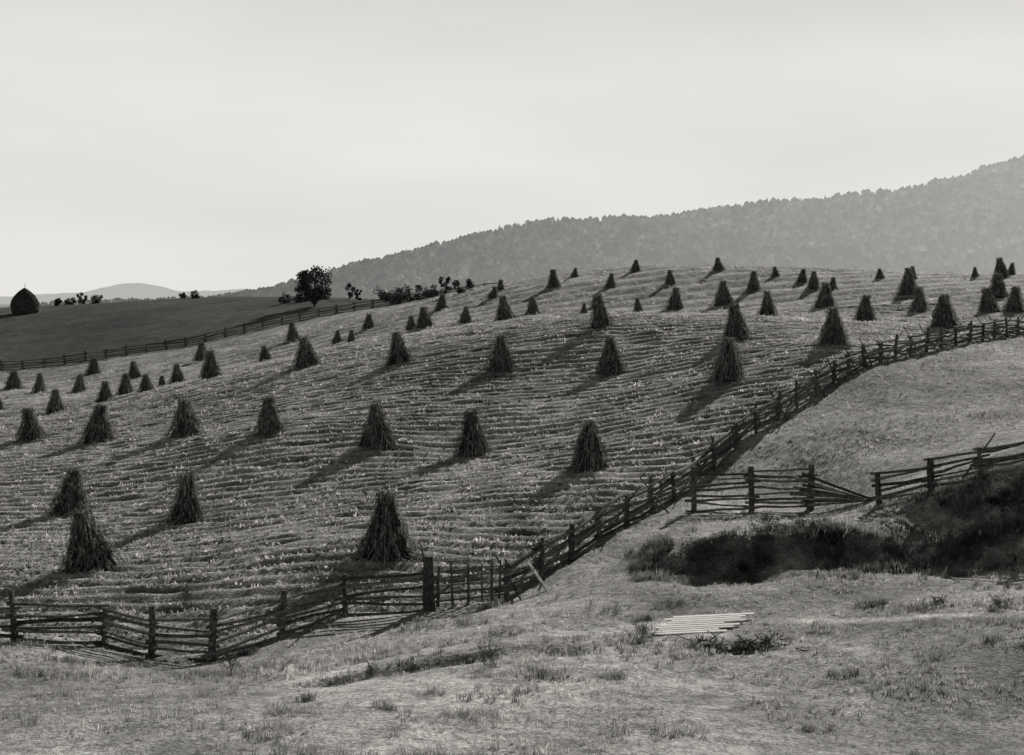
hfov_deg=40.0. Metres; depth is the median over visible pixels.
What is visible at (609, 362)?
corn shock
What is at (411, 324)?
corn shock
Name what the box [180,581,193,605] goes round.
weed plant
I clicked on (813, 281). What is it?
corn shock
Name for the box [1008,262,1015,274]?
corn shock
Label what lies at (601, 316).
corn shock
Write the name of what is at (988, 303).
corn shock
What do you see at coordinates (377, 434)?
corn shock
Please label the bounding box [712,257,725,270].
corn shock
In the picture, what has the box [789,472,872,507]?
fallen fence rails
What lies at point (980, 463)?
split rail fence
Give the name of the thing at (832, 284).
corn shock
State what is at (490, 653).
weed plant
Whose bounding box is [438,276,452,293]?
shrub
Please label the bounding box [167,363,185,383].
corn shock
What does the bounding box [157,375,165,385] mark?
corn shock
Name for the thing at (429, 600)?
wooden gate
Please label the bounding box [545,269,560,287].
corn shock
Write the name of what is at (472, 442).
corn shock
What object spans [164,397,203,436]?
corn shock
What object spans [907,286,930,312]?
corn shock
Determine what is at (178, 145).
sky
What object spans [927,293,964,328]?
corn shock
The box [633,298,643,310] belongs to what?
corn shock
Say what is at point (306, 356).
corn shock
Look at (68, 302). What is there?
shrub
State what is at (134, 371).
corn shock
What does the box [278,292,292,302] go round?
shrub
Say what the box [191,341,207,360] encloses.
corn shock
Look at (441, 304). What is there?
corn shock
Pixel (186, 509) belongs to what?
corn shock
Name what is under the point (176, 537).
corn leaf litter
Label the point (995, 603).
weed plant
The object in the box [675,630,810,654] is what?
brush debris
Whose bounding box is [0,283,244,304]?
distant hills
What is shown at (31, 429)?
corn shock
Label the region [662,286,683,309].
corn shock
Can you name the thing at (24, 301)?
haystack
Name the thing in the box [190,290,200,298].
shrub
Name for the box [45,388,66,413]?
corn shock
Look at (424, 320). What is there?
corn shock
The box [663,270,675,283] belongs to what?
corn shock
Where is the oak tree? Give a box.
[294,265,331,306]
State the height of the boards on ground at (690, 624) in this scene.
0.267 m
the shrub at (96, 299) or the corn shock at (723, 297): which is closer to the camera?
the corn shock at (723, 297)
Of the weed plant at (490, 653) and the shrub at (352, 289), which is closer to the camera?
the weed plant at (490, 653)
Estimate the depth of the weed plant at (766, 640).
40.71 m
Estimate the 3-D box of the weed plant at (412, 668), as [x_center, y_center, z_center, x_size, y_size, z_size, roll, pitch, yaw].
[-2.855,8.218,39.729,0.602,0.459,0.594,0,3,0]
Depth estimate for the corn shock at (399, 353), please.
109.16 m
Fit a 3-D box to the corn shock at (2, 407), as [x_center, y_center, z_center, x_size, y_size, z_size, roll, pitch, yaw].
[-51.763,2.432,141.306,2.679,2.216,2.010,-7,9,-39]
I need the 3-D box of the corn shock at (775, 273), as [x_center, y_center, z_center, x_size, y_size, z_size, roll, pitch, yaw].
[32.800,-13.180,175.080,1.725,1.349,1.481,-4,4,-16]
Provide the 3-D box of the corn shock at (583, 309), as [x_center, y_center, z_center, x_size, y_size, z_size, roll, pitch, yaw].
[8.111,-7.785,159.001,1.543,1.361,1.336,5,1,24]
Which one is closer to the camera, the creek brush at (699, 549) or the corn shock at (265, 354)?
the creek brush at (699, 549)
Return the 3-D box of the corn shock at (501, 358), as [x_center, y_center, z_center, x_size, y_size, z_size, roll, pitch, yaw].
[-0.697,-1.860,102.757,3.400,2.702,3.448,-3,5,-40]
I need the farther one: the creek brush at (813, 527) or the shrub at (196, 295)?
the shrub at (196, 295)
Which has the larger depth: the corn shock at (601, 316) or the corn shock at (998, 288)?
the corn shock at (998, 288)
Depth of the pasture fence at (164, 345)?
215.26 m
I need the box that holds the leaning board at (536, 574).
[525,558,548,590]
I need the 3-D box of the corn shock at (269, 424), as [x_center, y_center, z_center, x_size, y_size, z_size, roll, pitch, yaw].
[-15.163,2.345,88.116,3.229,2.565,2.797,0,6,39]
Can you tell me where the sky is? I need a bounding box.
[0,0,1023,296]
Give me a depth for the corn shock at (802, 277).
170.31 m
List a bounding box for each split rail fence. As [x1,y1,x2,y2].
[0,560,438,661]
[495,315,1023,599]
[685,464,817,512]
[870,433,1023,504]
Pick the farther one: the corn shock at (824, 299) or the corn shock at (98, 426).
the corn shock at (824, 299)
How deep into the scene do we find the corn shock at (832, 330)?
94.93 m
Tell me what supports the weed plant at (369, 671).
on the ground at (52, 333)
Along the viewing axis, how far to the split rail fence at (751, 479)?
62.62 m
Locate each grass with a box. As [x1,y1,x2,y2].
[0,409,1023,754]
[690,335,1023,493]
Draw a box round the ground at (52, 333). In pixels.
[0,265,1023,754]
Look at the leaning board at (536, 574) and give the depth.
52.28 m
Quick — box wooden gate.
[419,541,508,611]
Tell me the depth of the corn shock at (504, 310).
141.33 m
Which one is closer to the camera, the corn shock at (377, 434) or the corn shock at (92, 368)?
the corn shock at (377, 434)
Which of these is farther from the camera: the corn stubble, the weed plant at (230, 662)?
the corn stubble
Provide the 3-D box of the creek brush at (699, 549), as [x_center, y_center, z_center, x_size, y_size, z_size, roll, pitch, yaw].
[6.731,6.377,52.687,1.430,1.124,1.903,2,4,28]
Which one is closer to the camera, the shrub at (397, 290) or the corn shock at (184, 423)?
the corn shock at (184, 423)
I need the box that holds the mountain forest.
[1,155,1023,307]
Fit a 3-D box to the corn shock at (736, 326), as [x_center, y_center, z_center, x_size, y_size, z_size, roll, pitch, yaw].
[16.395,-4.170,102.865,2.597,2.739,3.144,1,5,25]
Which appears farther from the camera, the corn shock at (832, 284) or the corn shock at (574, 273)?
the corn shock at (574, 273)
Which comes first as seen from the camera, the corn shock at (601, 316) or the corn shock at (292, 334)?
the corn shock at (601, 316)
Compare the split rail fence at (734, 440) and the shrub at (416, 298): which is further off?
the shrub at (416, 298)
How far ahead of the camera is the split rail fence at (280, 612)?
47.48 m
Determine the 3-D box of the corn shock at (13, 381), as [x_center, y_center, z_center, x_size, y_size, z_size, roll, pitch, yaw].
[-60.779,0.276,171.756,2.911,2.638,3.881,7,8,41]
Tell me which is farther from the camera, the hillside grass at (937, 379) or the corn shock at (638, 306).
the corn shock at (638, 306)
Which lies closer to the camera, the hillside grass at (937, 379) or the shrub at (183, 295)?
the hillside grass at (937, 379)
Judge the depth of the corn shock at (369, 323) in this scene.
177.06 m
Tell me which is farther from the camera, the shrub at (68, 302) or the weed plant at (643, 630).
the shrub at (68, 302)
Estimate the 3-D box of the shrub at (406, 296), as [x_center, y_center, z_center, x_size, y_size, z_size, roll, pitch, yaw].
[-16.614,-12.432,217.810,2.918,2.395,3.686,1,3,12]
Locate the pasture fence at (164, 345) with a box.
[0,280,502,370]
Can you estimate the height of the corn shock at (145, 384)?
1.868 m
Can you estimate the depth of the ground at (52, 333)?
63.14 m
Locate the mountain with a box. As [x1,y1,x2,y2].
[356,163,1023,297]
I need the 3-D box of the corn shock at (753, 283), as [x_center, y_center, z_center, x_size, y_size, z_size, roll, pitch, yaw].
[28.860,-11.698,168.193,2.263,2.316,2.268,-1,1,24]
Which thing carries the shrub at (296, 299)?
on the ground at (52, 333)
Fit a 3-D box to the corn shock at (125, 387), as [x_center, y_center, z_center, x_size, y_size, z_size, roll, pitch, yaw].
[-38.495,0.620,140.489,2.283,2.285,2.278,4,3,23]
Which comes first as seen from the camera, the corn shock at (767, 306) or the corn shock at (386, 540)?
the corn shock at (386, 540)
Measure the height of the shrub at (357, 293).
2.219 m
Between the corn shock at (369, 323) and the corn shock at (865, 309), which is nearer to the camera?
the corn shock at (865, 309)
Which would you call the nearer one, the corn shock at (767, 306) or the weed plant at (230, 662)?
the weed plant at (230, 662)
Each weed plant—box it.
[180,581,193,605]
[218,653,241,671]
[361,662,377,678]
[401,660,420,672]
[475,629,504,667]
[624,616,651,640]
[756,632,774,644]
[932,594,947,606]
[981,592,1014,610]
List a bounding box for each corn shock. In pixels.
[0,369,24,389]
[0,396,7,409]
[13,406,48,442]
[28,372,47,393]
[42,466,92,516]
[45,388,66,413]
[59,504,129,573]
[72,374,87,392]
[74,403,119,444]
[83,356,102,375]
[93,380,113,402]
[116,373,134,394]
[128,360,142,379]
[135,373,153,392]
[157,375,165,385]
[158,469,205,525]
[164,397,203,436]
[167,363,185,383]
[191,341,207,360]
[198,349,222,378]
[248,395,286,437]
[258,345,271,360]
[285,321,299,340]
[286,335,321,367]
[331,330,343,342]
[346,330,355,341]
[347,490,421,563]
[348,401,401,449]
[361,313,376,329]
[381,331,415,364]
[404,316,415,329]
[415,306,435,328]
[433,293,447,309]
[451,408,496,457]
[457,306,472,323]
[478,334,520,370]
[486,286,498,298]
[493,294,515,320]
[496,279,504,290]
[525,296,539,313]
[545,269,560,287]
[565,418,611,473]
[569,267,577,276]
[580,303,587,313]
[586,294,614,327]
[594,335,629,373]
[603,273,616,287]
[629,259,640,270]
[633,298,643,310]
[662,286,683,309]
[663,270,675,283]
[702,336,746,381]
[709,280,735,304]
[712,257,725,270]
[721,303,751,339]
[746,270,761,288]
[756,290,778,316]
[771,266,779,276]
[795,269,807,282]
[806,271,820,288]
[810,282,836,307]
[812,306,856,347]
[828,277,838,289]
[852,294,877,321]
[874,268,885,278]
[891,267,917,294]
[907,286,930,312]
[911,266,917,278]
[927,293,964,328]
[970,267,978,276]
[977,287,1006,312]
[988,272,1007,296]
[992,257,1009,276]
[1002,285,1023,312]
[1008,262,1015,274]
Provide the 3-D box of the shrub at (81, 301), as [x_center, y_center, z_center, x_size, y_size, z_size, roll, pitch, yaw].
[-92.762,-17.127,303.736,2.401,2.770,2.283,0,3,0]
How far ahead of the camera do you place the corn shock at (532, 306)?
161.96 m
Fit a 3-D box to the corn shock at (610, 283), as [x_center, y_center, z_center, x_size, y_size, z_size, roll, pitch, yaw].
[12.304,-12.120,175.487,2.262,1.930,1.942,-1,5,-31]
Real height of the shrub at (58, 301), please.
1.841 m
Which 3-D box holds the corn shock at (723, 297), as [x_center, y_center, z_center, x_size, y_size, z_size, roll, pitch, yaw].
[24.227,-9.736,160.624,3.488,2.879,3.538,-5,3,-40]
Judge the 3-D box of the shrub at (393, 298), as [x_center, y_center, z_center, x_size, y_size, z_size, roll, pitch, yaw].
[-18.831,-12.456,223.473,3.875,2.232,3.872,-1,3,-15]
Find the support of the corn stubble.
on the ground at (52, 333)
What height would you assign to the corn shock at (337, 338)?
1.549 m
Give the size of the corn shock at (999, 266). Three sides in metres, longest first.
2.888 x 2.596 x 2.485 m
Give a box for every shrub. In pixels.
[54,298,61,305]
[63,297,76,304]
[76,292,87,303]
[90,295,102,303]
[178,292,186,297]
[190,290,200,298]
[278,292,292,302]
[292,294,307,302]
[345,283,355,298]
[354,289,362,299]
[372,286,393,299]
[380,292,404,304]
[390,287,402,297]
[393,290,412,302]
[402,284,423,301]
[419,284,446,297]
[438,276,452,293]
[452,279,473,293]
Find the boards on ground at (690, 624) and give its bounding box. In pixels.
[651,612,754,634]
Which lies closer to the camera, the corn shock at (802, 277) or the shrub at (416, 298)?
the corn shock at (802, 277)
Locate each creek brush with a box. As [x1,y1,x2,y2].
[672,531,712,562]
[747,511,790,540]
[788,517,821,538]
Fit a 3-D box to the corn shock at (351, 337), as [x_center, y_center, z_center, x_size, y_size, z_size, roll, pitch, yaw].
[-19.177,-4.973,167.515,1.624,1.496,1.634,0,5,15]
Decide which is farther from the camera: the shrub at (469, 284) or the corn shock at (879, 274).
the shrub at (469, 284)
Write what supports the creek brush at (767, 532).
on the ground at (52, 333)
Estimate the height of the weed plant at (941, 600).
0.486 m
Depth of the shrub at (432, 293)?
203.89 m
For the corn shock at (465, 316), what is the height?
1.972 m
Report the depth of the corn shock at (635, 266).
184.70 m
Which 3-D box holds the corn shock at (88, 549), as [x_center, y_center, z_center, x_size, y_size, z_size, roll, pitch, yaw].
[-17.707,6.668,58.995,3.282,2.739,2.712,-2,4,-1]
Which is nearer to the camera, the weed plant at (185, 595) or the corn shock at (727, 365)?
the weed plant at (185, 595)
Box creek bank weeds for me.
[623,461,1023,585]
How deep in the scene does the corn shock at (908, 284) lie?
156.39 m
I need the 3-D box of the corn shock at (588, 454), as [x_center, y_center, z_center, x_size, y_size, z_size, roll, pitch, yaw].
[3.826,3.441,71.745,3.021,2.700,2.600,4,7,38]
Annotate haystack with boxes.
[10,288,38,313]
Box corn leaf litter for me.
[0,311,1023,643]
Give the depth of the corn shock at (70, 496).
75.96 m
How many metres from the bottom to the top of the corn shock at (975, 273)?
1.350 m
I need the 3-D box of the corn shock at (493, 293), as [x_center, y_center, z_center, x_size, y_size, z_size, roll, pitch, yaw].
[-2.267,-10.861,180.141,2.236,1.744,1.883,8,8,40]
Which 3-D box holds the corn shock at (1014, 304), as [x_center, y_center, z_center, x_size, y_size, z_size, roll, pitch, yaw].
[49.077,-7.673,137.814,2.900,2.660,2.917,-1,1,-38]
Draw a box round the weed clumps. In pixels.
[0,565,1023,754]
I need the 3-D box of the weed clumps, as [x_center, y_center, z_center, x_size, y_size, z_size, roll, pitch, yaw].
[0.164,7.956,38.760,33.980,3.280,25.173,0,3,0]
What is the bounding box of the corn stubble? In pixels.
[0,264,1023,665]
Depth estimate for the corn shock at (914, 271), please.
171.80 m
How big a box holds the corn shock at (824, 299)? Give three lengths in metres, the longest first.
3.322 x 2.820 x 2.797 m
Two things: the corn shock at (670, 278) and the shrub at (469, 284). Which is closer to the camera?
the corn shock at (670, 278)
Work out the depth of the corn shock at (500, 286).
186.49 m
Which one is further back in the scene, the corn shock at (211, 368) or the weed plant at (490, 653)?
the corn shock at (211, 368)
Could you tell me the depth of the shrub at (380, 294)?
258.30 m
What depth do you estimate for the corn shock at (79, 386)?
160.15 m
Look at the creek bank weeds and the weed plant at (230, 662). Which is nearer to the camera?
the weed plant at (230, 662)
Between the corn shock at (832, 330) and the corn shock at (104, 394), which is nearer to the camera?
the corn shock at (832, 330)
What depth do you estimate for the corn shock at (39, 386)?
162.72 m

